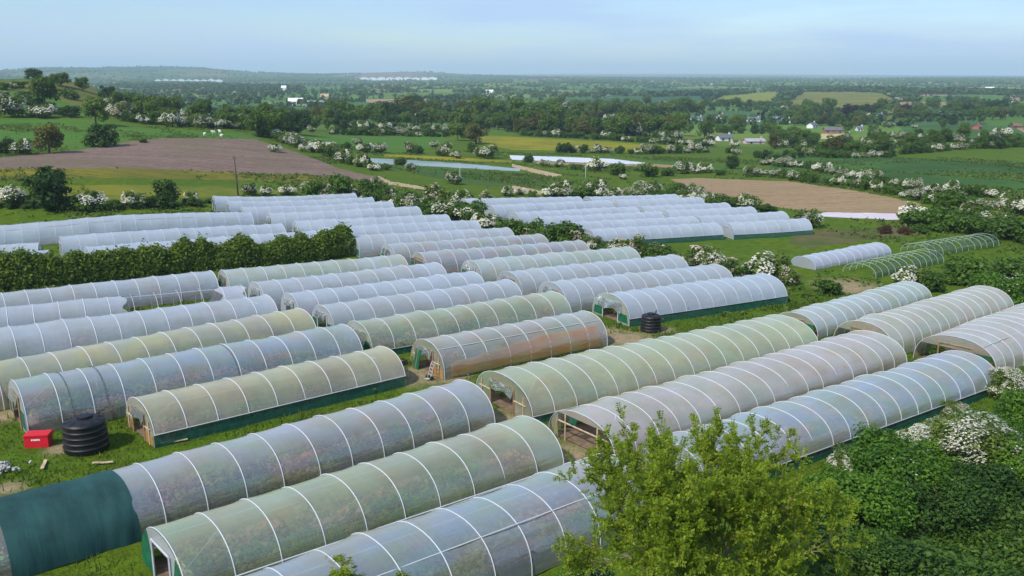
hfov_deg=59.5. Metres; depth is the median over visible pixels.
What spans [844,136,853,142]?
broadleaf tree
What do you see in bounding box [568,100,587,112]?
broadleaf tree
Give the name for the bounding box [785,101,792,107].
broadleaf tree
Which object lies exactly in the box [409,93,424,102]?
dark tree
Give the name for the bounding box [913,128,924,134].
dark tree
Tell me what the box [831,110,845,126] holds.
broadleaf tree
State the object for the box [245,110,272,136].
broadleaf tree
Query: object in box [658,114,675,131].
broadleaf tree
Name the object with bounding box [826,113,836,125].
dark tree
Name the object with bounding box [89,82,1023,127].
distant trees
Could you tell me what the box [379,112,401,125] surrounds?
dark tree
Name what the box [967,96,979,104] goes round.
broadleaf tree
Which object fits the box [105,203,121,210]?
dark tree
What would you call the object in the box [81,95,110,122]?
broadleaf tree
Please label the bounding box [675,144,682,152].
dark tree
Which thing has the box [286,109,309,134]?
dark tree
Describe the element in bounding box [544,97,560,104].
broadleaf tree
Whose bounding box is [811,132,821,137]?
broadleaf tree
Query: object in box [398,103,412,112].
dark tree
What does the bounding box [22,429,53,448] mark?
red box
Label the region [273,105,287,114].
broadleaf tree
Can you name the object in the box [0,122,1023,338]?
weeds
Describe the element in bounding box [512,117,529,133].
broadleaf tree
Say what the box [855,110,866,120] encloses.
broadleaf tree
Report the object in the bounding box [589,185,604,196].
hawthorn bush
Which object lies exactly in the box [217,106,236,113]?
broadleaf tree
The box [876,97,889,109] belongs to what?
broadleaf tree
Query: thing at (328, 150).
green bush
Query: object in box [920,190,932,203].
green bush
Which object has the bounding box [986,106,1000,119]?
broadleaf tree
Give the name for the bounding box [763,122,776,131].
broadleaf tree
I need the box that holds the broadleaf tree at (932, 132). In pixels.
[925,129,939,136]
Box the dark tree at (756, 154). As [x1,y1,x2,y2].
[753,150,760,157]
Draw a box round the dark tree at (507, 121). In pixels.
[501,112,519,131]
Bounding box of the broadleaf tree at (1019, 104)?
[1016,102,1023,107]
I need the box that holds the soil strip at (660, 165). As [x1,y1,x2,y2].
[532,161,674,166]
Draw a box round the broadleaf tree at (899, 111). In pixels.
[893,106,905,117]
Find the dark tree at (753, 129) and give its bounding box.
[750,124,759,133]
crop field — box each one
[370,158,519,170]
[392,166,550,188]
[564,96,701,104]
[611,88,749,96]
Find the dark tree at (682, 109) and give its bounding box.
[676,104,688,116]
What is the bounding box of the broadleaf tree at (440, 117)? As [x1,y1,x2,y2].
[433,110,448,124]
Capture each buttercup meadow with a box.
[384,154,511,162]
[477,136,666,151]
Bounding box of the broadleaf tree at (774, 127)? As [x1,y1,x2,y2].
[768,124,782,134]
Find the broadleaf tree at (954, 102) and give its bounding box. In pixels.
[945,99,961,110]
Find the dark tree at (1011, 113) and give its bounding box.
[1008,109,1015,116]
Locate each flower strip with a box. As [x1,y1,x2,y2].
[0,168,328,181]
[0,184,278,200]
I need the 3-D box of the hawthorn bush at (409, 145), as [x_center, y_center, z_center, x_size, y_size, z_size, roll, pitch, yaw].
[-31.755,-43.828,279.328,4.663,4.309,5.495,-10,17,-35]
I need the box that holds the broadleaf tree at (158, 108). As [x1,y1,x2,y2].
[155,106,168,111]
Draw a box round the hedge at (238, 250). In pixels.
[0,221,355,291]
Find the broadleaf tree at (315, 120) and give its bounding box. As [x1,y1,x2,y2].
[308,114,322,127]
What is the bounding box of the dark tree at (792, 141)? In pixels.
[787,137,799,147]
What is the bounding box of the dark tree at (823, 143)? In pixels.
[821,141,832,149]
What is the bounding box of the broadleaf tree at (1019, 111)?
[1013,108,1023,116]
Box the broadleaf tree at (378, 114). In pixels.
[372,108,385,124]
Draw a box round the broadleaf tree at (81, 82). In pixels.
[74,76,89,90]
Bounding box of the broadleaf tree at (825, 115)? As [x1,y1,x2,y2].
[822,112,828,125]
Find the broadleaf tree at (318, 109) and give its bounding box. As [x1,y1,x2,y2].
[309,103,322,116]
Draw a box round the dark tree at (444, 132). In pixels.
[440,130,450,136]
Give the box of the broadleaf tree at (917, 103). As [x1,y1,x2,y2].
[912,101,924,107]
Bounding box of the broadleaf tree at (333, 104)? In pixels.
[324,97,348,118]
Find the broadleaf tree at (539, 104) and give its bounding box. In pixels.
[529,101,544,110]
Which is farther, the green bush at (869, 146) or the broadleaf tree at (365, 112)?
the broadleaf tree at (365, 112)
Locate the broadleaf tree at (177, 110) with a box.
[163,106,180,115]
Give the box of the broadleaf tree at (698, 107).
[690,100,705,115]
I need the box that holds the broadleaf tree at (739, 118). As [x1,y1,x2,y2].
[726,113,747,126]
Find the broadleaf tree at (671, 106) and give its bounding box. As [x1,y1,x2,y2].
[658,101,678,115]
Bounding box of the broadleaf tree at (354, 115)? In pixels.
[346,111,363,121]
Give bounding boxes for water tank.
[62,409,109,456]
[640,310,660,333]
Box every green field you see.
[382,92,482,96]
[632,158,766,169]
[711,92,776,105]
[769,164,991,201]
[773,152,1023,191]
[787,92,891,108]
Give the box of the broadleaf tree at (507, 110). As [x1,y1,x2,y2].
[497,107,510,113]
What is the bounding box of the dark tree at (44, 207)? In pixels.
[41,201,56,209]
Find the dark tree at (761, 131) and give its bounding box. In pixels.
[758,127,765,133]
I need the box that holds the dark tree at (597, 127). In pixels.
[592,117,603,133]
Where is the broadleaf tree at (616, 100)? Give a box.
[611,98,619,102]
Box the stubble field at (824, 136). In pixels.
[820,134,842,138]
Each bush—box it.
[0,82,10,89]
[0,90,9,100]
[0,94,26,117]
[0,184,27,206]
[6,138,33,154]
[9,82,17,88]
[10,80,28,87]
[13,90,29,95]
[16,94,32,102]
[20,201,36,208]
[25,104,57,117]
[57,194,80,211]
[59,87,79,99]
[74,201,98,211]
[76,189,108,206]
[101,199,122,210]
[104,97,112,104]
[106,101,119,116]
[109,101,131,118]
[119,111,135,121]
[120,190,147,209]
[125,92,136,103]
[127,101,139,113]
[128,113,140,122]
[128,202,141,208]
[136,114,152,123]
[138,138,146,142]
[142,196,158,207]
[147,109,164,124]
[157,115,165,124]
[159,201,181,207]
[160,109,183,126]
[176,119,187,126]
[180,109,189,115]
[182,195,203,205]
[183,190,198,198]
[184,115,194,125]
[189,114,204,126]
[193,113,212,128]
[204,198,211,202]
[206,120,215,128]
[212,118,223,127]
[217,110,237,128]
[218,118,231,127]
[230,123,239,128]
[233,114,249,129]
[241,181,257,195]
[255,126,271,137]
[260,186,272,195]
[266,129,281,137]
[268,143,281,151]
[271,130,289,141]
[278,184,296,195]
[279,134,290,143]
[282,130,299,135]
[286,134,304,146]
[298,142,310,151]
[300,178,328,191]
[304,180,323,195]
[307,125,314,131]
[310,139,333,152]
[318,143,337,156]
[318,189,337,194]
[325,141,339,150]
[326,171,352,193]
[330,125,341,133]
[333,149,349,163]
[340,142,351,148]
[344,155,353,164]
[346,128,357,135]
[349,184,362,196]
[350,119,361,128]
[352,137,363,144]
[353,152,369,166]
[356,142,373,152]
[356,180,389,196]
[357,120,369,127]
[357,126,367,135]
[366,120,374,128]
[367,163,380,170]
[369,128,378,135]
[369,189,385,201]
[370,176,381,183]
[373,142,387,152]
[376,128,384,135]
[378,122,391,128]
[378,165,391,169]
[380,193,396,204]
[386,128,392,135]
[388,186,397,195]
[389,121,397,129]
[393,158,407,164]
[393,190,410,206]
[395,189,413,201]
[396,128,407,135]
[397,122,406,127]
[399,192,426,206]
[403,141,417,152]
[404,130,411,135]
[404,163,416,171]
[405,124,413,130]
[411,126,419,131]
[411,145,424,153]
[413,201,436,214]
[419,124,430,129]
[420,127,429,135]
[421,195,442,213]
[423,182,454,199]
[429,141,439,146]
[430,197,456,214]
[433,141,452,155]
[434,124,443,131]
[438,205,454,220]
[440,123,450,131]
[444,170,462,184]
[449,204,473,220]
[450,150,461,157]
[451,197,487,219]
[452,189,474,202]
[458,203,482,219]
[467,141,477,151]
[471,212,501,228]
[473,147,481,156]
[479,144,498,158]
[479,189,495,197]
[480,121,488,128]
[494,218,524,235]
[501,186,513,196]
[514,188,525,194]
[516,217,543,232]
[517,228,530,235]
[519,128,528,135]
[521,154,533,162]
[527,190,536,196]
[528,224,547,240]
[533,129,542,136]
[539,159,550,166]
[541,185,565,196]
[542,222,577,241]
[545,131,552,136]
[545,179,573,196]
[545,220,584,241]
[552,129,559,136]
[553,185,572,196]
[554,159,565,166]
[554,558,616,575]
[558,130,567,137]
[565,190,581,196]
[567,230,587,242]
[569,163,582,169]
[571,131,579,137]
[571,145,579,152]
[573,131,585,138]
[575,186,595,197]
[582,179,607,195]
[586,156,608,171]
[586,235,595,249]
[587,236,602,249]
[589,133,597,139]
[589,148,596,152]
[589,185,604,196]
[593,143,607,153]
[596,240,608,249]
[600,131,610,138]
[601,187,623,195]
[605,147,613,152]
[605,238,625,248]
[606,239,627,247]
[608,161,625,174]
[609,132,620,140]
[614,145,624,153]
[618,173,626,179]
[619,233,649,250]
[621,136,629,141]
[622,187,647,195]
[622,191,635,195]
[627,148,634,153]
[629,122,644,135]
[632,178,662,194]
[634,135,644,142]
[634,147,642,153]
[634,163,659,176]
[635,244,647,256]
[638,242,657,257]
[639,142,654,153]
[640,131,648,136]
[643,136,650,142]
[645,243,673,256]
[647,188,663,194]
[650,131,659,137]
[656,145,666,153]
[658,135,669,143]
[660,168,675,175]
[664,182,686,192]
[665,143,677,153]
[667,188,685,195]
[669,137,675,144]
[671,130,683,139]
[672,159,691,173]
[678,188,696,196]
[681,139,690,144]
[682,147,690,153]
[682,245,711,265]
[682,253,697,266]
[683,182,705,191]
[688,140,702,152]
[689,164,701,173]
[692,191,706,196]
[694,244,725,264]
[697,162,712,172]
[698,141,707,146]
[701,146,709,152]
[701,193,715,202]
[701,257,727,264]
[703,138,714,145]
[705,193,733,202]
[713,124,726,132]
[714,169,726,175]
[717,257,740,273]
[722,124,734,133]
[724,200,735,206]
[725,145,735,152]
[730,140,740,146]
[731,147,741,154]
[731,196,753,206]
[732,265,754,276]
[733,271,747,276]
[736,192,763,206]
[737,127,745,133]
[739,198,757,206]
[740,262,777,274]
[742,251,792,277]
[743,165,760,176]
[751,100,758,107]
[751,205,767,212]
[759,159,768,164]
[760,169,769,174]
[761,203,777,210]
[765,155,774,164]
[769,168,780,176]
[771,108,783,115]
[775,155,792,166]
[777,168,788,178]
[777,266,801,286]
[780,128,794,139]
[781,138,789,147]
[782,109,795,117]
[786,160,796,166]
[786,169,802,180]
[787,150,797,157]
[792,472,831,519]
[793,141,804,146]
[793,145,805,151]
[793,208,824,227]
[794,160,804,167]
[798,169,813,181]
[801,146,814,156]
[804,160,815,168]
[806,173,820,182]
[809,462,917,536]
[810,278,843,295]
[811,163,817,171]
[812,144,822,149]
[812,148,820,156]
[814,161,832,171]
[818,148,831,157]
[820,177,830,184]
[824,150,836,157]
[824,441,860,474]
[827,167,836,174]
[829,173,847,185]
[832,148,843,157]
[833,527,932,575]
[836,165,848,176]
[840,150,851,157]
[842,131,850,138]
[842,422,954,490]
[844,171,854,178]
[849,170,860,178]
[849,173,870,187]
[851,152,859,158]
[855,170,865,178]
[856,139,867,148]
[859,136,876,143]
[860,152,868,157]
[860,177,874,189]
[862,141,877,151]
[864,167,883,179]
[867,124,878,131]
[868,149,880,157]
[868,443,957,510]
[870,128,882,133]
[870,179,882,190]
[873,174,890,183]
[876,224,892,233]
[881,184,890,193]
[882,121,895,127]
[883,150,891,157]
[885,140,897,148]
[887,470,1005,534]
[888,185,903,194]
[889,177,900,186]
[890,265,928,282]
[892,133,900,138]
[896,423,931,448]
[897,201,927,220]
[897,226,913,234]
[898,130,909,138]
[898,146,909,153]
[898,191,908,197]
[899,207,939,227]
[901,178,909,189]
[904,433,982,468]
[905,177,923,189]
[905,187,926,199]
[911,224,931,233]
[916,137,929,145]
[916,184,929,191]
[917,269,945,291]
[918,133,927,138]
[919,410,1023,475]
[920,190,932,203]
[921,204,947,221]
[923,145,934,152]
[924,207,959,231]
[925,183,941,192]
[928,192,938,204]
[930,193,954,209]
[931,142,944,151]
[934,135,946,143]
[935,185,943,192]
[939,399,971,417]
[941,206,968,218]
[941,446,1023,515]
[942,144,952,150]
[942,186,976,210]
[943,180,963,193]
[943,261,976,271]
[943,268,966,285]
[945,254,992,287]
[946,137,954,141]
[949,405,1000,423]
[950,143,959,149]
[950,214,986,232]
[953,131,964,139]
[957,141,969,149]
[959,201,974,214]
[962,185,978,196]
[967,143,977,148]
[968,269,1023,305]
[969,212,994,234]
[971,205,991,214]
[972,185,988,197]
[973,426,1023,490]
[975,99,986,107]
[975,134,989,148]
[975,196,1000,209]
[979,188,998,197]
[980,208,1010,220]
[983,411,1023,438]
[985,212,1023,239]
[985,366,1023,401]
[986,263,1008,278]
[988,141,994,148]
[992,126,1012,135]
[992,388,1023,423]
[994,204,1013,213]
[995,197,1008,203]
[996,254,1023,279]
[1000,191,1023,211]
[1001,197,1023,214]
[1006,216,1023,243]
[1011,133,1022,142]
[1013,256,1023,261]
[1016,140,1023,146]
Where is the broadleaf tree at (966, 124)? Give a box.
[959,122,969,127]
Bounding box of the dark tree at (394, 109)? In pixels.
[378,100,400,116]
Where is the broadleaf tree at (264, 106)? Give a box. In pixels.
[255,102,277,112]
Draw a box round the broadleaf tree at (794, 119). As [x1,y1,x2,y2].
[788,115,801,124]
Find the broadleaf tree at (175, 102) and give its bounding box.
[169,95,186,113]
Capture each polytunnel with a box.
[0,212,254,244]
[0,242,42,251]
[0,270,218,314]
[0,285,246,325]
[0,294,280,355]
[0,308,318,409]
[0,379,495,575]
[3,249,49,271]
[8,324,362,432]
[58,223,285,256]
[83,230,316,253]
[126,346,405,447]
[142,415,563,575]
[211,193,356,211]
[218,254,407,286]
[226,197,374,211]
[236,453,642,575]
[239,201,393,224]
[248,262,446,310]
[266,206,421,231]
[281,271,484,321]
[291,214,450,231]
[312,279,523,336]
[318,220,480,245]
[347,291,571,354]
[349,227,515,257]
[381,233,550,262]
[410,240,589,266]
[411,310,607,378]
[459,196,582,209]
[461,246,640,281]
[476,314,817,422]
[483,200,613,219]
[497,254,688,295]
[507,206,639,223]
[529,211,663,228]
[538,264,732,312]
[548,330,906,455]
[558,216,698,228]
[581,222,723,245]
[583,194,678,200]
[592,273,787,326]
[610,197,704,206]
[636,202,730,211]
[638,350,996,477]
[660,206,756,217]
[694,211,789,225]
[721,218,812,239]
[779,281,931,338]
[791,242,890,269]
[833,285,1013,352]
[913,303,1023,372]
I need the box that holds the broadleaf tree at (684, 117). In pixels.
[670,112,693,132]
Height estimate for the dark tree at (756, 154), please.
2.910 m
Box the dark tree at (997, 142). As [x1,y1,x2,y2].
[994,139,1003,148]
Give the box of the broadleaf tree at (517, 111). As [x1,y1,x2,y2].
[509,108,527,117]
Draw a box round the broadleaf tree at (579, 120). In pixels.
[571,117,588,130]
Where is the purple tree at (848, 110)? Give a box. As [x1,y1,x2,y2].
[841,103,857,117]
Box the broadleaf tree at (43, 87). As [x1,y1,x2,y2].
[28,75,62,102]
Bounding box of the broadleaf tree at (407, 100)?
[393,93,420,114]
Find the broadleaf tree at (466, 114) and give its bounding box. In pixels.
[453,106,478,124]
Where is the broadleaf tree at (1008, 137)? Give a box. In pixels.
[1002,133,1018,142]
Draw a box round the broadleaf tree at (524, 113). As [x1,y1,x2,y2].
[520,107,541,130]
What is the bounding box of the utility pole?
[232,155,238,195]
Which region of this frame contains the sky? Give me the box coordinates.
[0,0,1023,74]
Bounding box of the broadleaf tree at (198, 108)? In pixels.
[187,102,208,116]
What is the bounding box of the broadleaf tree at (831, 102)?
[822,97,836,108]
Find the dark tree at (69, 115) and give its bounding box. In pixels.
[66,112,77,117]
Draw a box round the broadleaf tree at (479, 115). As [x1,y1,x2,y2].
[471,114,483,122]
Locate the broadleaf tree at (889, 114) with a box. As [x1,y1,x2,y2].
[884,112,895,118]
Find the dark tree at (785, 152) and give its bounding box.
[782,150,789,156]
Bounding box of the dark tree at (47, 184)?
[18,165,71,208]
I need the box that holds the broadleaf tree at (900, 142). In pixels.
[897,139,905,147]
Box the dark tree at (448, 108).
[442,103,460,114]
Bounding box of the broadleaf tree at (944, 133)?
[938,127,952,140]
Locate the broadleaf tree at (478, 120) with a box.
[472,117,483,127]
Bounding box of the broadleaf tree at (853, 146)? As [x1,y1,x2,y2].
[843,140,862,153]
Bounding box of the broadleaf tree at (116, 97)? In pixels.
[107,90,130,104]
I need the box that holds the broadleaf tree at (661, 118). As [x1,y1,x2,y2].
[643,113,667,132]
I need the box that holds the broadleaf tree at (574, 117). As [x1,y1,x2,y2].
[563,114,580,129]
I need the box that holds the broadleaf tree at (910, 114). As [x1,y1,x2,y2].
[902,109,915,119]
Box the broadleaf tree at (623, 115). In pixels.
[612,111,632,135]
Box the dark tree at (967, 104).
[961,99,976,109]
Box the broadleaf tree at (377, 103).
[373,101,382,105]
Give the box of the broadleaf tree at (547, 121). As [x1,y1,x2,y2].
[539,112,558,130]
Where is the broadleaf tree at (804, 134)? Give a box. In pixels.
[798,129,811,140]
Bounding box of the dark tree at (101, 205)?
[92,203,106,210]
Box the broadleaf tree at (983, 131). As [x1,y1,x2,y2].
[979,129,988,140]
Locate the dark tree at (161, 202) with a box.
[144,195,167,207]
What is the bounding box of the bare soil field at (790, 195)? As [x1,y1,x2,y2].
[670,178,920,212]
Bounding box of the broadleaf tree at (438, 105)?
[425,99,442,109]
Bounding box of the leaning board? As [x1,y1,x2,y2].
[413,348,420,369]
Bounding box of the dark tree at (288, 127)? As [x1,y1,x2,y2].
[275,114,295,132]
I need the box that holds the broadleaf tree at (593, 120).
[578,115,597,128]
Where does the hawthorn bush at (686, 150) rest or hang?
on the ground at (746, 250)
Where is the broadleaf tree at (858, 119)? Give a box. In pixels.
[851,115,863,125]
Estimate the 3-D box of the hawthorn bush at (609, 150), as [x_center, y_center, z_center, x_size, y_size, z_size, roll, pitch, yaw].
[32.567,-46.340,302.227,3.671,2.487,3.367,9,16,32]
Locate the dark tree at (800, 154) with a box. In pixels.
[797,151,804,157]
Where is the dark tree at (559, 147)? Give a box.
[555,143,563,152]
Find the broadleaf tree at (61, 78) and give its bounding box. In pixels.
[49,72,70,85]
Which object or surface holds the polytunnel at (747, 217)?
on the ground at (746, 250)
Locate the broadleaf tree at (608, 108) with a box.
[598,102,616,114]
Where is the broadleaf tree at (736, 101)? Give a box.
[730,97,742,104]
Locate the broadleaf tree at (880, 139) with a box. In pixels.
[876,134,889,144]
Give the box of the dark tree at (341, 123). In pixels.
[333,113,350,128]
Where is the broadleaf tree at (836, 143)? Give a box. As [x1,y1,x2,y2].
[825,134,846,150]
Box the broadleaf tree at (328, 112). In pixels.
[320,107,337,119]
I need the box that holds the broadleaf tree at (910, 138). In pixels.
[903,134,917,144]
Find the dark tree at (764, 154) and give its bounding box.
[759,149,773,158]
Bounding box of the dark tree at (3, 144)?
[0,136,14,152]
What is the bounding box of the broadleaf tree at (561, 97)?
[558,94,565,103]
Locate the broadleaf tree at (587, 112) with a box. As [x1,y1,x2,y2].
[582,109,597,118]
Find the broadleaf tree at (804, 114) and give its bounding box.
[799,109,814,124]
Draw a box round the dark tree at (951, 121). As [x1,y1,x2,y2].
[948,116,957,124]
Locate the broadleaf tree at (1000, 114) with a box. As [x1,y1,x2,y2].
[995,108,1006,119]
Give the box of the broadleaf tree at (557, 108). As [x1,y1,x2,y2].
[546,102,566,120]
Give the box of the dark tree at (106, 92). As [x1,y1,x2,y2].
[97,85,115,97]
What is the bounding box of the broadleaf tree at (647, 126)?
[639,115,659,135]
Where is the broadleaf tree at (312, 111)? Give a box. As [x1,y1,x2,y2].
[303,109,317,116]
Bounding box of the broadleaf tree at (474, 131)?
[464,123,489,143]
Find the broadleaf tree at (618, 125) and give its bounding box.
[603,115,629,134]
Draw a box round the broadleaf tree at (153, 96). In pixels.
[146,95,168,114]
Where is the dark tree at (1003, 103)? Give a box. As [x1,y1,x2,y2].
[997,99,1010,108]
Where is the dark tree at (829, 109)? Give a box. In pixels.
[825,106,834,112]
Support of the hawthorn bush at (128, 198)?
on the ground at (746, 250)
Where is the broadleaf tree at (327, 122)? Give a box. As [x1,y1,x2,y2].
[321,117,333,128]
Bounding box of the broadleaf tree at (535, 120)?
[524,112,547,130]
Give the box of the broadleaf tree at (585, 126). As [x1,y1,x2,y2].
[572,120,595,134]
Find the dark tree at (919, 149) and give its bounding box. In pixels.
[914,146,924,152]
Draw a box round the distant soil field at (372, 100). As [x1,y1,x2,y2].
[366,99,426,102]
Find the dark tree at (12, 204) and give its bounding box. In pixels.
[5,201,19,208]
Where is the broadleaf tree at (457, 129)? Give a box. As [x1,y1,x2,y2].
[448,121,466,140]
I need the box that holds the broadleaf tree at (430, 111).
[420,107,439,125]
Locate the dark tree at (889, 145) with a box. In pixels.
[878,140,894,151]
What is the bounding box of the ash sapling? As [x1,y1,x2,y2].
[309,553,409,575]
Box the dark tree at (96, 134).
[81,123,119,146]
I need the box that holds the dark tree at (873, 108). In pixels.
[862,102,880,113]
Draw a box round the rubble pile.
[0,460,32,473]
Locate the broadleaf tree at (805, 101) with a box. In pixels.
[801,99,813,104]
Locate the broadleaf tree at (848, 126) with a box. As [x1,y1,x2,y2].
[843,120,854,130]
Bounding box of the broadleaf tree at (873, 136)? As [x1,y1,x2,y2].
[869,132,881,144]
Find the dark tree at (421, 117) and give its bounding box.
[409,109,428,125]
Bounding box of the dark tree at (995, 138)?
[990,134,1006,147]
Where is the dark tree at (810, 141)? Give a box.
[805,136,819,147]
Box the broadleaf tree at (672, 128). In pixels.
[661,119,683,136]
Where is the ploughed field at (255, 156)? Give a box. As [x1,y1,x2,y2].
[0,137,383,181]
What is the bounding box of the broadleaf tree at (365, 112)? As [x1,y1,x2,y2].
[351,107,369,121]
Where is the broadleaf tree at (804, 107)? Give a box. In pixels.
[798,104,812,111]
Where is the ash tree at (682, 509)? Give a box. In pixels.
[551,402,875,575]
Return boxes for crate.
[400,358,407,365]
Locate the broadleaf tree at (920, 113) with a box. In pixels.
[915,109,927,117]
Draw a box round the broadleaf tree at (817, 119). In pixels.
[813,115,821,124]
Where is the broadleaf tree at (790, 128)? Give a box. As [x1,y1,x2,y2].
[786,126,796,130]
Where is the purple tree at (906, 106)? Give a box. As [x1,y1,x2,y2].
[899,104,911,109]
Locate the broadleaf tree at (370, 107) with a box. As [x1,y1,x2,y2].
[365,104,378,121]
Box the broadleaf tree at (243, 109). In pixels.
[236,105,255,114]
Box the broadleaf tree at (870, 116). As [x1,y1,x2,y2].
[866,114,874,123]
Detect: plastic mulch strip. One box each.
[510,155,644,163]
[818,212,898,219]
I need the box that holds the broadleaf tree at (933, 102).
[925,97,940,108]
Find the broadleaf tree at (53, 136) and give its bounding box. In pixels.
[30,122,64,152]
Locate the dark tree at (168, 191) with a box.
[151,179,181,201]
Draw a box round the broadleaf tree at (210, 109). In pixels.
[192,99,215,114]
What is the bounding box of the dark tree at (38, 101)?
[31,97,46,106]
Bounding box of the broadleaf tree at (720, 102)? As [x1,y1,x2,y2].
[716,98,725,106]
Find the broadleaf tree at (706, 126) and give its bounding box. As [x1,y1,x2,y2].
[695,118,714,137]
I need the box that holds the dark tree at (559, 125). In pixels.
[553,121,566,131]
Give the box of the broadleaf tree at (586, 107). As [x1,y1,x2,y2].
[584,105,595,113]
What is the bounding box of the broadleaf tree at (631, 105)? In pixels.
[626,99,642,112]
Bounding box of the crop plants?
[0,270,995,575]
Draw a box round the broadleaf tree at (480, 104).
[468,94,491,112]
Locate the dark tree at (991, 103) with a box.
[985,100,1000,107]
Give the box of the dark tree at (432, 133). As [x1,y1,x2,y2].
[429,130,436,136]
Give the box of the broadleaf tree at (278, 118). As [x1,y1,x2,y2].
[261,109,286,130]
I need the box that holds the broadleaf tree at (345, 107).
[338,102,355,113]
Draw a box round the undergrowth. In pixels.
[801,386,1023,575]
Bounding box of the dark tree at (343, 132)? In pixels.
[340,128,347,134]
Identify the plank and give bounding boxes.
[40,459,47,468]
[92,461,112,463]
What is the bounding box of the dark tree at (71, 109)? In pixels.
[61,105,81,116]
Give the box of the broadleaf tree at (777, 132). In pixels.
[774,128,782,136]
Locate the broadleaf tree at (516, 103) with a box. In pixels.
[508,97,534,111]
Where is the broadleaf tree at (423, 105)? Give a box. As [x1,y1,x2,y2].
[419,101,436,110]
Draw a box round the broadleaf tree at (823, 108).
[816,104,826,115]
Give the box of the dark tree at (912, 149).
[903,143,916,153]
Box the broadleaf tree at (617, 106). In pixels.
[610,101,624,114]
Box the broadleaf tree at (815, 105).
[807,102,821,114]
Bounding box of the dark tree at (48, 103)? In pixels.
[42,102,56,107]
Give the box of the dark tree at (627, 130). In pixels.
[624,121,641,135]
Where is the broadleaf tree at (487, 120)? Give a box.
[484,117,495,128]
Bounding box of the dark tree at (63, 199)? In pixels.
[52,195,72,208]
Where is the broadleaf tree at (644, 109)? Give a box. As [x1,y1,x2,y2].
[635,102,657,114]
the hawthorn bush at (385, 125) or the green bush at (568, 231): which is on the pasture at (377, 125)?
the hawthorn bush at (385, 125)
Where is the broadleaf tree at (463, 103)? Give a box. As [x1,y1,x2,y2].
[452,99,472,111]
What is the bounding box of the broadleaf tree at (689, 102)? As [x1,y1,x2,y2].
[677,96,694,111]
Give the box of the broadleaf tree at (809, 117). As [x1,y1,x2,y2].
[806,114,815,123]
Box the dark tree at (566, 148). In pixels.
[561,142,573,152]
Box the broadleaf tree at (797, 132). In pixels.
[792,128,802,138]
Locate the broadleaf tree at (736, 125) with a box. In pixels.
[730,122,739,132]
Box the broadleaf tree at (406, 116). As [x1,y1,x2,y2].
[400,111,413,124]
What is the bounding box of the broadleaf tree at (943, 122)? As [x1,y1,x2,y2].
[938,119,947,127]
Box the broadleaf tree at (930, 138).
[925,134,937,143]
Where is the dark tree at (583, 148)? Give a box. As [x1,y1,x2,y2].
[578,144,589,152]
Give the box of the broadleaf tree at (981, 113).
[972,106,988,123]
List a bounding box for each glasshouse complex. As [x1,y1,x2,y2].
[154,79,222,81]
[360,77,436,79]
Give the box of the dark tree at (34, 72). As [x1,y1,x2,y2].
[24,68,42,78]
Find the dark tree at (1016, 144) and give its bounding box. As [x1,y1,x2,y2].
[1011,142,1019,146]
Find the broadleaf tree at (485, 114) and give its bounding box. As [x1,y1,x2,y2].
[480,110,491,121]
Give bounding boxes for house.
[288,97,302,104]
[320,93,328,99]
[714,132,733,140]
[742,137,765,143]
[747,116,760,121]
[806,121,817,127]
[822,126,842,132]
[855,125,863,130]
[972,123,981,128]
[1010,122,1022,127]
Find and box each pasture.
[0,79,125,117]
[0,90,94,117]
[0,117,258,156]
[303,134,446,152]
[321,123,442,134]
[899,124,1023,137]
[919,94,1003,101]
[983,117,1023,125]
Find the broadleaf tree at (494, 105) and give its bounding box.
[488,99,505,114]
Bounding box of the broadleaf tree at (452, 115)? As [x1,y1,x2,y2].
[445,111,457,123]
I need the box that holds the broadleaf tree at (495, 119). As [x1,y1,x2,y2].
[489,112,505,129]
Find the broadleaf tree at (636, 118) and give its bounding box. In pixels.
[631,112,650,131]
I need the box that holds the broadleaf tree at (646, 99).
[642,95,651,104]
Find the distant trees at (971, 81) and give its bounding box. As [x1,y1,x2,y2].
[0,65,1023,86]
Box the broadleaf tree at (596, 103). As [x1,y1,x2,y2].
[586,99,604,117]
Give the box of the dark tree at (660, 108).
[653,106,665,116]
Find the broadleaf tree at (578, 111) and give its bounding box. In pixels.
[564,108,581,119]
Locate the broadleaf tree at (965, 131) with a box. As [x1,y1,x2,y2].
[956,126,971,136]
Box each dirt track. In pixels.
[378,176,424,189]
[512,164,559,176]
[512,186,541,194]
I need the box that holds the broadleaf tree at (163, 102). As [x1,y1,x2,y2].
[153,97,173,109]
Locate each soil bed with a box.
[0,290,213,322]
[0,324,278,359]
[0,333,316,407]
[0,407,486,575]
[15,353,337,430]
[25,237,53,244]
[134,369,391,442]
[155,445,554,575]
[318,310,429,326]
[353,242,506,256]
[361,312,548,348]
[373,490,645,575]
[405,250,543,264]
[420,343,605,377]
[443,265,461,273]
[484,368,691,416]
[552,420,613,452]
[603,310,629,320]
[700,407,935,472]
[916,342,995,368]
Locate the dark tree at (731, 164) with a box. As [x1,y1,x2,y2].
[725,155,739,168]
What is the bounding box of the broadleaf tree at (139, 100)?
[131,94,151,116]
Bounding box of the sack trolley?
[424,360,435,380]
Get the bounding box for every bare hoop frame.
[843,249,943,276]
[900,233,998,255]
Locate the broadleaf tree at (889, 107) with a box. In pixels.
[886,104,897,111]
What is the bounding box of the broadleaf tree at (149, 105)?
[143,100,158,112]
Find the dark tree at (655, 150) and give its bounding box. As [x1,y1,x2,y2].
[650,145,658,153]
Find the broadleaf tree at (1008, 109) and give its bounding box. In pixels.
[1001,107,1010,115]
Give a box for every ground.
[0,66,1023,575]
[788,227,925,248]
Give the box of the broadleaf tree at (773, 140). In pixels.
[766,133,784,148]
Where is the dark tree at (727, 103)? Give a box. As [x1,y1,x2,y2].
[723,99,730,106]
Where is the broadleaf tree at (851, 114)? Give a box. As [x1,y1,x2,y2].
[848,111,856,116]

